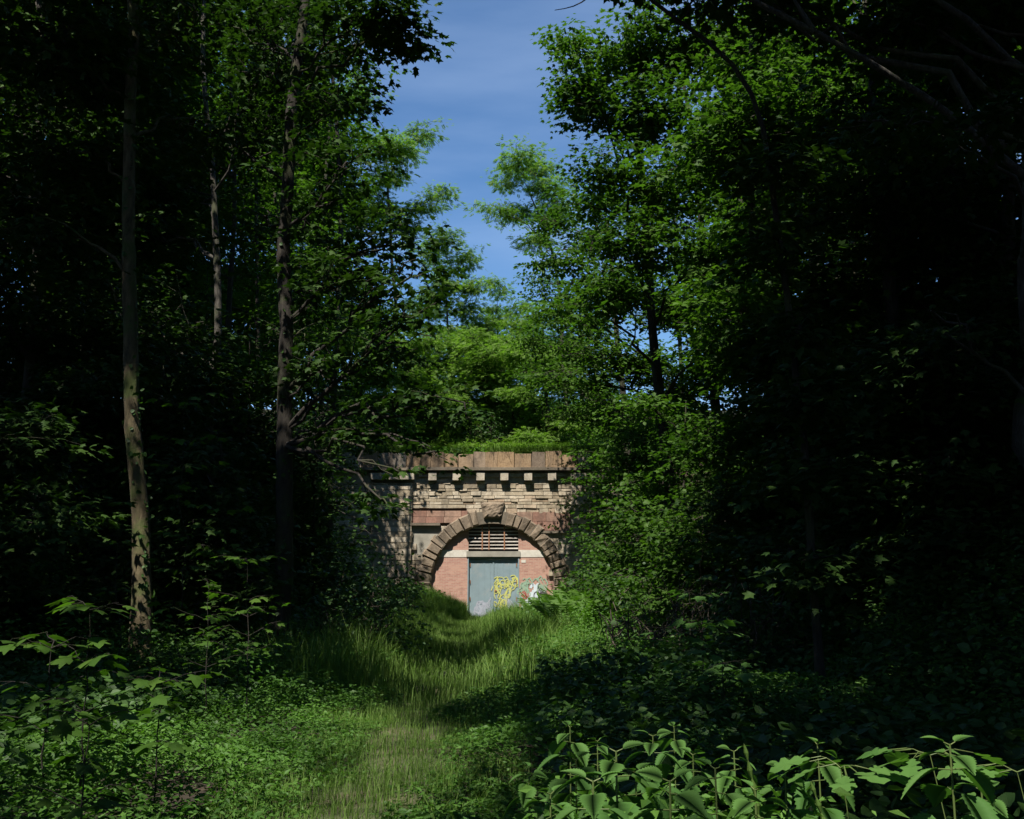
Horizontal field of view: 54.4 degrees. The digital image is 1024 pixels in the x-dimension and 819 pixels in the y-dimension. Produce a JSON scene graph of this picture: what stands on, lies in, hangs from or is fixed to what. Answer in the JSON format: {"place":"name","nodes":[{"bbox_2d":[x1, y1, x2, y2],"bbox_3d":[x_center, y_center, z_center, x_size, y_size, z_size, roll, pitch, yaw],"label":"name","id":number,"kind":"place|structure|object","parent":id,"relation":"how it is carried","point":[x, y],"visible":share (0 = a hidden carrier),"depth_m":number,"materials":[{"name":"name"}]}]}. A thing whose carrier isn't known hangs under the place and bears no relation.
{"place":"outdoors","nodes":[
{"label":"outdoors","id":0,"kind":"place"},
{"bbox_2d":[172,629,533,818],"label":"path","id":1,"kind":"structure","parent":0,"point":[381,767],"depth_m":8.33,"materials":[{"name":"green plant"}]},
{"bbox_2d":[212,585,629,705],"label":"tall grass","id":2,"kind":"structure","parent":0,"point":[470,624],"depth_m":16.10,"materials":[{"name":"green plant"}]},
{"bbox_2d":[1,0,1021,409],"label":"sky","id":3,"kind":"structure","parent":0,"point":[488,89],"materials":[{"name":"blue"}]},
{"bbox_2d":[0,370,1023,818],"bbox_3d":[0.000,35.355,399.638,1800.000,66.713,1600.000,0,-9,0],"label":"ground","id":4,"kind":"structure","parent":0,"point":[508,756],"depth_m":9.24,"materials":[{"name":"green plant"}]},
{"bbox_2d":[0,632,133,816],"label":"maple sapling","id":5,"kind":"object","parent":4,"relation":"on","point":[44,647],"visible":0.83,"depth_m":5.96,"materials":[{"name":"green plant"}]},
{"bbox_2d":[0,395,145,666],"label":"young tree","id":6,"kind":"object","parent":4,"relation":"on","point":[15,526],"visible":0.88,"depth_m":13.72,"materials":[{"name":"green plant"}]},
{"bbox_2d":[2,708,153,818],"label":"maple sapling","id":7,"kind":"object","parent":4,"relation":"on","point":[64,727],"visible":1,"depth_m":4.72,"materials":[{"name":"green plant"}]},
{"bbox_2d":[18,596,171,806],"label":"maple sapling","id":8,"kind":"object","parent":4,"relation":"on","point":[61,661],"visible":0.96,"depth_m":6.00,"materials":[{"name":"green plant"}]},
{"bbox_2d":[0,0,196,234],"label":"woodland tree","id":9,"kind":"object","parent":4,"relation":"on","point":[178,87],"visible":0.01,"depth_m":26.04,"materials":[{"name":"green plant"}]},
{"bbox_2d":[0,352,204,623],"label":"young tree","id":10,"kind":"object","parent":4,"relation":"on","point":[89,385],"visible":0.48,"depth_m":18.75,"materials":[{"name":"green plant"}]},
{"bbox_2d":[0,0,213,571],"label":"broadleaf tree","id":11,"kind":"object","parent":4,"relation":"on","point":[28,348],"visible":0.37,"depth_m":21.33,"materials":[{"name":"green plant"}]},
{"bbox_2d":[0,22,237,467],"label":"broadleaf tree","id":12,"kind":"object","parent":4,"relation":"on","point":[173,282],"visible":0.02,"depth_m":41.04,"materials":[{"name":"green plant"}]},
{"bbox_2d":[0,0,252,522],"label":"broadleaf tree","id":13,"kind":"object","parent":4,"relation":"on","point":[146,181],"visible":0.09,"depth_m":27.32,"materials":[{"name":"green plant"}]},
{"bbox_2d":[0,0,263,676],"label":"sycamore tree","id":14,"kind":"object","parent":4,"relation":"on","point":[87,68],"visible":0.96,"depth_m":16.15,"materials":[{"name":"green plant"}]},
{"bbox_2d":[86,667,231,816],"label":"maple sapling","id":15,"kind":"object","parent":4,"relation":"on","point":[197,680],"visible":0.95,"depth_m":6.21,"materials":[{"name":"green plant"}]},
{"bbox_2d":[6,310,315,620],"bbox_3d":[-7.368,1.640,21.030,7.504,7.137,4.528,-4,-10,24],"label":"young tree","id":16,"kind":"object","parent":4,"relation":"on","point":[169,349],"visible":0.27,"depth_m":20.89,"materials":[{"name":"green plant"}]},
{"bbox_2d":[0,557,323,816],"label":"undergrowth","id":17,"kind":"object","parent":4,"relation":"on","point":[11,696],"visible":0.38,"depth_m":10.16,"materials":[{"name":"green plant"}]},
{"bbox_2d":[117,391,238,670],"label":"maple sapling","id":18,"kind":"object","parent":4,"relation":"on","point":[182,405],"visible":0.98,"depth_m":12.44,"materials":[{"name":"green plant"}]},
{"bbox_2d":[0,0,394,625],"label":"broadleaf tree","id":19,"kind":"object","parent":4,"relation":"on","point":[161,230],"visible":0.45,"depth_m":24.79,"materials":[{"name":"green plant"}]},
{"bbox_2d":[108,253,293,535],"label":"young tree","id":20,"kind":"object","parent":4,"relation":"on","point":[208,299],"visible":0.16,"depth_m":37.40,"materials":[{"name":"green plant"}]},
{"bbox_2d":[83,407,324,669],"bbox_3d":[-5.528,2.440,17.828,5.791,5.026,3.734,-8,-12,38],"label":"young tree","id":21,"kind":"object","parent":4,"relation":"on","point":[207,487],"visible":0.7,"depth_m":17.21,"materials":[{"name":"green plant"}]},
{"bbox_2d":[148,579,259,731],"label":"maple sapling","id":22,"kind":"object","parent":4,"relation":"on","point":[212,619],"visible":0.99,"depth_m":10.17,"materials":[{"name":"green plant"}]},
{"bbox_2d":[150,13,282,448],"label":"broadleaf tree","id":23,"kind":"object","parent":4,"relation":"on","point":[238,268],"visible":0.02,"depth_m":44.84,"materials":[{"name":"green plant"}]},
{"bbox_2d":[161,501,276,696],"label":"maple sapling","id":24,"kind":"object","parent":4,"relation":"on","point":[235,546],"visible":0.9,"depth_m":12.25,"materials":[{"name":"green plant"}]},
{"bbox_2d":[81,0,366,565],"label":"broadleaf tree","id":25,"kind":"object","parent":4,"relation":"on","point":[270,128],"visible":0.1,"depth_m":33.72,"materials":[{"name":"green plant"}]},
{"bbox_2d":[105,299,376,629],"bbox_3d":[-7.338,1.520,25.968,7.547,9.350,5.227,3,-10,-20],"label":"young tree","id":26,"kind":"object","parent":4,"relation":"on","point":[316,542],"visible":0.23,"depth_m":25.74,"materials":[{"name":"green plant"}]},
{"bbox_2d":[192,555,296,725],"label":"maple sapling","id":27,"kind":"object","parent":4,"relation":"on","point":[236,636],"visible":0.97,"depth_m":10.77,"materials":[{"name":"green plant"}]},
{"bbox_2d":[179,7,327,434],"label":"broadleaf tree","id":28,"kind":"object","parent":4,"relation":"on","point":[232,323],"visible":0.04,"depth_m":58.32,"materials":[{"name":"green plant"}]},
{"bbox_2d":[157,6,373,536],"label":"broadleaf tree","id":29,"kind":"object","parent":4,"relation":"on","point":[220,83],"visible":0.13,"depth_m":43.28,"materials":[{"name":"green plant"}]},
{"bbox_2d":[189,433,359,610],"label":"young tree","id":30,"kind":"object","parent":4,"relation":"on","point":[317,491],"visible":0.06,"depth_m":29.61,"materials":[{"name":"green plant"}]},
{"bbox_2d":[148,276,424,608],"bbox_3d":[-9.052,0.878,38.276,11.078,13.732,5.980,3,-10,-16],"label":"young tree","id":31,"kind":"object","parent":4,"relation":"on","point":[272,362],"visible":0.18,"depth_m":38.43,"materials":[{"name":"green plant"}]},
{"bbox_2d":[183,40,395,430],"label":"broadleaf tree","id":32,"kind":"object","parent":4,"relation":"on","point":[353,135],"visible":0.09,"depth_m":51.36,"materials":[{"name":"green plant"}]},
{"bbox_2d":[222,78,361,498],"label":"broadleaf tree","id":33,"kind":"object","parent":4,"relation":"on","point":[307,240],"visible":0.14,"depth_m":43.76,"materials":[{"name":"green plant"}]},
{"bbox_2d":[209,319,418,627],"bbox_3d":[-5.849,1.986,26.018,5.879,8.801,5.252,9,-13,-44],"label":"young tree","id":34,"kind":"object","parent":4,"relation":"on","point":[306,470],"visible":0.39,"depth_m":25.63,"materials":[{"name":"green plant"}]},
{"bbox_2d":[217,0,411,597],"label":"broadleaf tree","id":35,"kind":"object","parent":4,"relation":"on","point":[308,252],"visible":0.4,"depth_m":33.55,"materials":[{"name":"green plant"}]},
{"bbox_2d":[238,561,402,643],"bbox_3d":[-3.595,3.998,19.119,2.290,2.133,2.965,-8,-13,41],"label":"shrub","id":36,"kind":"object","parent":4,"relation":"on","point":[331,600],"visible":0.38,"depth_m":19.24,"materials":[{"name":"green plant"}]},
{"bbox_2d":[170,0,502,649],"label":"sycamore tree","id":37,"kind":"object","parent":4,"relation":"on","point":[380,32],"visible":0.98,"depth_m":17.02,"materials":[{"name":"green plant"}]},
{"bbox_2d":[231,14,453,424],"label":"broadleaf tree","id":38,"kind":"object","parent":4,"relation":"on","point":[348,226],"visible":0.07,"depth_m":59.91,"materials":[{"name":"green plant"}]},
{"bbox_2d":[293,535,395,636],"bbox_3d":[-4.064,4.336,23.397,2.639,2.787,3.130,0,-9,0],"label":"shrub","id":39,"kind":"object","parent":4,"relation":"on","point":[351,582],"visible":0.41,"depth_m":23.30,"materials":[{"name":"green plant"}]},
{"bbox_2d":[317,585,431,665],"bbox_3d":[-2.571,4.054,18.457,2.230,1.626,2.472,0,-9,0],"label":"shrub","id":40,"kind":"object","parent":4,"relation":"on","point":[381,620],"visible":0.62,"depth_m":18.41,"materials":[{"name":"green plant"}]},
{"bbox_2d":[328,548,435,635],"bbox_3d":[-3.309,4.702,24.108,2.838,2.706,3.787,0,-9,0],"label":"shrub","id":41,"kind":"object","parent":4,"relation":"on","point":[397,587],"visible":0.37,"depth_m":24.59,"materials":[{"name":"green plant"}]},
{"bbox_2d":[347,326,441,446],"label":"locust tree","id":42,"kind":"object","parent":4,"relation":"on","point":[413,375],"visible":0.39,"depth_m":56.04,"materials":[{"name":"green plant"}]},
{"bbox_2d":[329,73,463,423],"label":"locust tree","id":43,"kind":"object","parent":4,"relation":"on","point":[409,146],"visible":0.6,"depth_m":62.80,"materials":[{"name":"green plant"}]},
{"bbox_2d":[50,437,790,627],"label":"undergrowth","id":44,"kind":"object","parent":4,"relation":"on","point":[426,590],"visible":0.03,"depth_m":35.68,"materials":[{"name":"green plant"}]},
{"bbox_2d":[389,331,478,444],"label":"locust tree","id":45,"kind":"object","parent":4,"relation":"on","point":[428,342],"visible":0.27,"depth_m":58.83,"materials":[{"name":"green plant"}]},
{"bbox_2d":[400,214,497,420],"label":"locust tree","id":46,"kind":"object","parent":4,"relation":"on","point":[469,287],"visible":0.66,"depth_m":68.05,"materials":[{"name":"green plant"}]},
{"bbox_2d":[293,451,633,615],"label":"tunnel portal","id":47,"kind":"object","parent":4,"relation":"on","point":[484,539],"visible":0.5,"depth_m":51.73,"materials":[{"name":"stone"}]},
{"bbox_2d":[312,440,615,452],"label":"grass","id":48,"kind":"structure","parent":47,"relation":"on","point":[525,448],"depth_m":52.32,"materials":[{"name":"green plant"}]},
{"bbox_2d":[469,560,492,615],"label":"door leaf","id":49,"kind":"structure","parent":47,"relation":"in","point":[480,571],"depth_m":51.53,"materials":[{"name":"blue paint"}]},
{"bbox_2d":[494,560,517,611],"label":"door leaf","id":50,"kind":"structure","parent":47,"relation":"in","point":[502,568],"depth_m":51.59,"materials":[{"name":"blue paint"}]},
{"bbox_2d":[417,339,516,453],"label":"locust tree","id":51,"kind":"object","parent":4,"relation":"on","point":[449,436],"visible":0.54,"depth_m":56.75,"materials":[{"name":"green plant"}]},
{"bbox_2d":[241,398,700,462],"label":"hillside plants","id":52,"kind":"object","parent":4,"relation":"on","point":[445,450],"visible":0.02,"depth_m":58.86,"materials":[{"name":"green plant"}]},
{"bbox_2d":[418,324,527,438],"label":"locust tree","id":53,"kind":"object","parent":4,"relation":"on","point":[457,366],"visible":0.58,"depth_m":57.92,"materials":[{"name":"green plant"}]},
{"bbox_2d":[461,274,540,349],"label":"locust tree","id":54,"kind":"object","parent":4,"relation":"on","point":[500,292],"visible":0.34,"depth_m":75.25,"materials":[{"name":"green plant"}]},
{"bbox_2d":[459,346,551,441],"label":"locust tree","id":55,"kind":"object","parent":4,"relation":"on","point":[508,417],"visible":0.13,"depth_m":60.04,"materials":[{"name":"green plant"}]},
{"bbox_2d":[0,414,1022,714],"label":"undergrowth","id":56,"kind":"object","parent":4,"relation":"on","point":[592,642],"visible":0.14,"depth_m":13.59,"materials":[{"name":"green plant"}]},
{"bbox_2d":[0,436,1023,818],"bbox_3d":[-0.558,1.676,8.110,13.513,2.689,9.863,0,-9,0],"label":"undergrowth","id":57,"kind":"object","parent":4,"relation":"on","point":[248,747],"visible":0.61,"depth_m":8.30,"materials":[{"name":"green plant"}]},
{"bbox_2d":[0,277,1023,706],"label":"bank ground cover","id":58,"kind":"object","parent":4,"relation":"on","point":[962,647],"depth_m":11.31,"materials":[{"name":"green plant"}]},
{"bbox_2d":[456,135,576,437],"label":"locust tree","id":59,"kind":"object","parent":4,"relation":"on","point":[514,212],"visible":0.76,"depth_m":62.37,"materials":[{"name":"green plant"}]},
{"bbox_2d":[484,338,601,453],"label":"locust tree","id":60,"kind":"object","parent":4,"relation":"on","point":[551,428],"visible":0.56,"depth_m":55.76,"materials":[{"name":"green plant"}]},
{"bbox_2d":[537,721,594,818],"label":"nettle","id":61,"kind":"object","parent":4,"relation":"on","point":[556,746],"visible":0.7,"depth_m":3.15,"materials":[{"name":"green plant"}]},
{"bbox_2d":[545,751,602,818],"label":"nettle","id":62,"kind":"object","parent":4,"relation":"on","point":[559,798],"visible":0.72,"depth_m":2.48,"materials":[{"name":"green plant"}]},
{"bbox_2d":[495,204,684,565],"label":"sycamore tree","id":63,"kind":"object","parent":4,"relation":"on","point":[539,340],"visible":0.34,"depth_m":47.00,"materials":[{"name":"green plant"}]},
{"bbox_2d":[554,768,628,818],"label":"nettle","id":64,"kind":"object","parent":4,"relation":"on","point":[593,804],"visible":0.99,"depth_m":1.71,"materials":[{"name":"green plant"}]},
{"bbox_2d":[556,740,662,818],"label":"nettle","id":65,"kind":"object","parent":4,"relation":"on","point":[607,765],"visible":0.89,"depth_m":1.91,"materials":[{"name":"green plant"}]},
{"bbox_2d":[547,412,672,566],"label":"young tree","id":66,"kind":"object","parent":4,"relation":"on","point":[582,506],"visible":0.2,"depth_m":50.10,"materials":[{"name":"green plant"}]},
{"bbox_2d":[558,386,683,572],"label":"young tree","id":67,"kind":"object","parent":4,"relation":"on","point":[598,485],"visible":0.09,"depth_m":39.66,"materials":[{"name":"green plant"}]},
{"bbox_2d":[549,415,699,599],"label":"young tree","id":68,"kind":"object","parent":4,"relation":"on","point":[626,464],"visible":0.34,"depth_m":30.82,"materials":[{"name":"green plant"}]},
{"bbox_2d":[566,553,700,650],"bbox_3d":[2.706,4.199,20.846,3.132,2.326,2.796,0,-9,0],"label":"shrub","id":69,"kind":"object","parent":4,"relation":"on","point":[601,584],"visible":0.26,"depth_m":20.70,"materials":[{"name":"green plant"}]},
{"bbox_2d":[498,78,796,484],"bbox_3d":[4.874,-4.870,35.279,10.834,18.020,5.410,0,-9,0],"label":"sycamore tree","id":70,"kind":"object","parent":4,"relation":"on","point":[638,369],"visible":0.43,"depth_m":34.88,"materials":[{"name":"green plant"}]},
{"bbox_2d":[597,582,699,659],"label":"bare bramble","id":71,"kind":"object","parent":4,"relation":"on","point":[612,635],"visible":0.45,"depth_m":14.70,"materials":[{"name":"brown plant"}]},
{"bbox_2d":[530,0,768,604],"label":"sycamore tree","id":72,"kind":"object","parent":4,"relation":"on","point":[587,97],"visible":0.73,"depth_m":26.46,"materials":[{"name":"green plant"}]},
{"bbox_2d":[620,728,686,811],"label":"nettle","id":73,"kind":"object","parent":4,"relation":"on","point":[650,748],"visible":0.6,"depth_m":2.78,"materials":[{"name":"green plant"}]},
{"bbox_2d":[544,389,763,614],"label":"young tree","id":74,"kind":"object","parent":4,"relation":"on","point":[652,406],"visible":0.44,"depth_m":24.85,"materials":[{"name":"green plant"}]},
{"bbox_2d":[629,765,713,818],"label":"nettle","id":75,"kind":"object","parent":4,"relation":"on","point":[691,800],"visible":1,"depth_m":1.66,"materials":[{"name":"green plant"}]},
{"bbox_2d":[655,722,705,818],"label":"nettle","id":76,"kind":"object","parent":4,"relation":"on","point":[676,745],"visible":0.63,"depth_m":3.72,"materials":[{"name":"green plant"}]},
{"bbox_2d":[630,546,747,661],"bbox_3d":[3.095,3.438,16.671,2.110,2.240,1.502,7,-12,-36],"label":"bare bramble","id":77,"kind":"object","parent":4,"relation":"on","point":[693,613],"visible":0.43,"depth_m":16.50,"materials":[{"name":"brown plant"}]},
{"bbox_2d":[640,588,767,710],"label":"maple sapling","id":78,"kind":"object","parent":4,"relation":"on","point":[678,622],"visible":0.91,"depth_m":9.69,"materials":[{"name":"green plant"}]},
{"bbox_2d":[593,399,820,636],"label":"young tree","id":79,"kind":"object","parent":4,"relation":"on","point":[726,443],"visible":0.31,"depth_m":20.35,"materials":[{"name":"green plant"}]},
{"bbox_2d":[613,448,805,648],"bbox_3d":[3.981,2.693,19.012,4.070,3.945,3.998,0,-9,0],"label":"shrub","id":80,"kind":"object","parent":4,"relation":"on","point":[703,543],"visible":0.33,"depth_m":18.75,"materials":[{"name":"green plant"}]},
{"bbox_2d":[518,773,908,818],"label":"cleavers","id":81,"kind":"object","parent":4,"relation":"on","point":[526,788],"visible":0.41,"depth_m":1.86,"materials":[{"name":"green plant"}]},
{"bbox_2d":[632,281,798,521],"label":"young tree","id":82,"kind":"object","parent":4,"relation":"on","point":[702,406],"visible":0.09,"depth_m":30.32,"materials":[{"name":"green plant"}]},
{"bbox_2d":[683,758,753,818],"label":"nettle","id":83,"kind":"object","parent":4,"relation":"on","point":[696,780],"visible":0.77,"depth_m":2.00,"materials":[{"name":"green plant"}]},
{"bbox_2d":[674,648,788,718],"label":"maple sapling","id":84,"kind":"object","parent":4,"relation":"on","point":[744,676],"visible":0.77,"depth_m":8.66,"materials":[{"name":"green plant"}]},
{"bbox_2d":[705,744,760,818],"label":"nettle","id":85,"kind":"object","parent":4,"relation":"on","point":[722,782],"visible":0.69,"depth_m":2.56,"materials":[{"name":"green plant"}]},
{"bbox_2d":[602,307,867,606],"bbox_3d":[5.043,0.990,18.116,5.126,5.711,5.414,7,-12,-37],"label":"young tree","id":86,"kind":"object","parent":4,"relation":"on","point":[753,514],"visible":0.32,"depth_m":17.79,"materials":[{"name":"green plant"}]},
{"bbox_2d":[602,491,890,669],"bbox_3d":[3.284,2.564,13.384,3.136,2.716,3.130,-7,-12,37],"label":"shrub","id":87,"kind":"object","parent":4,"relation":"on","point":[758,632],"visible":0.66,"depth_m":13.02,"materials":[{"name":"green plant"}]},
{"bbox_2d":[604,0,927,691],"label":"leaning tree","id":88,"kind":"object","parent":4,"relation":"on","point":[832,564],"visible":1,"depth_m":10.79,"materials":[{"name":"green plant"}]},
{"bbox_2d":[754,760,817,818],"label":"nettle","id":89,"kind":"object","parent":4,"relation":"on","point":[793,812],"visible":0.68,"depth_m":2.29,"materials":[{"name":"green plant"}]},
{"bbox_2d":[568,0,1010,597],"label":"shaded tree","id":90,"kind":"object","parent":4,"relation":"on","point":[734,114],"visible":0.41,"depth_m":19.15,"materials":[{"name":"green plant"}]},
{"bbox_2d":[556,0,1023,468],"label":"overhanging tree","id":91,"kind":"object","parent":4,"relation":"on","point":[914,28],"visible":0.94,"depth_m":12.63,"materials":[{"name":"green plant"}]},
{"bbox_2d":[678,0,928,405],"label":"shaded tree","id":92,"kind":"object","parent":4,"relation":"on","point":[794,57],"visible":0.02,"depth_m":25.83,"materials":[{"name":"green plant"}]},
{"bbox_2d":[793,736,854,818],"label":"nettle","id":93,"kind":"object","parent":4,"relation":"on","point":[831,774],"visible":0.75,"depth_m":2.46,"materials":[{"name":"green plant"}]},
{"bbox_2d":[679,322,996,613],"bbox_3d":[4.748,0.965,14.893,4.942,4.555,4.179,5,-11,-26],"label":"young tree","id":94,"kind":"object","parent":4,"relation":"on","point":[841,530],"visible":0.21,"depth_m":14.36,"materials":[{"name":"green plant"}]},
{"bbox_2d":[769,756,908,818],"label":"oak seedling","id":95,"kind":"object","parent":4,"relation":"on","point":[844,782],"visible":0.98,"depth_m":2.15,"materials":[{"name":"green plant"}]},
{"bbox_2d":[683,0,1023,528],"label":"shaded tree","id":96,"kind":"object","parent":4,"relation":"on","point":[891,303],"visible":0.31,"depth_m":17.15,"materials":[{"name":"green plant"}]},
{"bbox_2d":[759,0,1023,440],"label":"shaded tree","id":97,"kind":"object","parent":4,"relation":"on","point":[957,191],"visible":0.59,"depth_m":16.31,"materials":[{"name":"green plant"}]},
{"bbox_2d":[774,287,1023,596],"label":"young tree","id":98,"kind":"object","parent":4,"relation":"on","point":[944,396],"visible":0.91,"depth_m":12.23,"materials":[{"name":"green plant"}]},
{"bbox_2d":[800,3,1023,327],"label":"shaded tree","id":99,"kind":"object","parent":4,"relation":"on","point":[834,262],"visible":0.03,"depth_m":23.21,"materials":[{"name":"green plant"}]},
{"bbox_2d":[856,745,1005,818],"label":"oak seedling","id":100,"kind":"object","parent":4,"relation":"on","point":[909,768],"visible":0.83,"depth_m":2.17,"materials":[{"name":"green plant"}]},
{"bbox_2d":[901,734,998,818],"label":"nettle","id":101,"kind":"object","parent":4,"relation":"on","point":[979,808],"visible":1,"depth_m":1.91,"materials":[{"name":"green plant"}]},
{"bbox_2d":[895,260,1023,474],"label":"young tree","id":102,"kind":"object","parent":4,"relation":"on","point":[984,296],"visible":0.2,"depth_m":14.49,"materials":[{"name":"green plant"}]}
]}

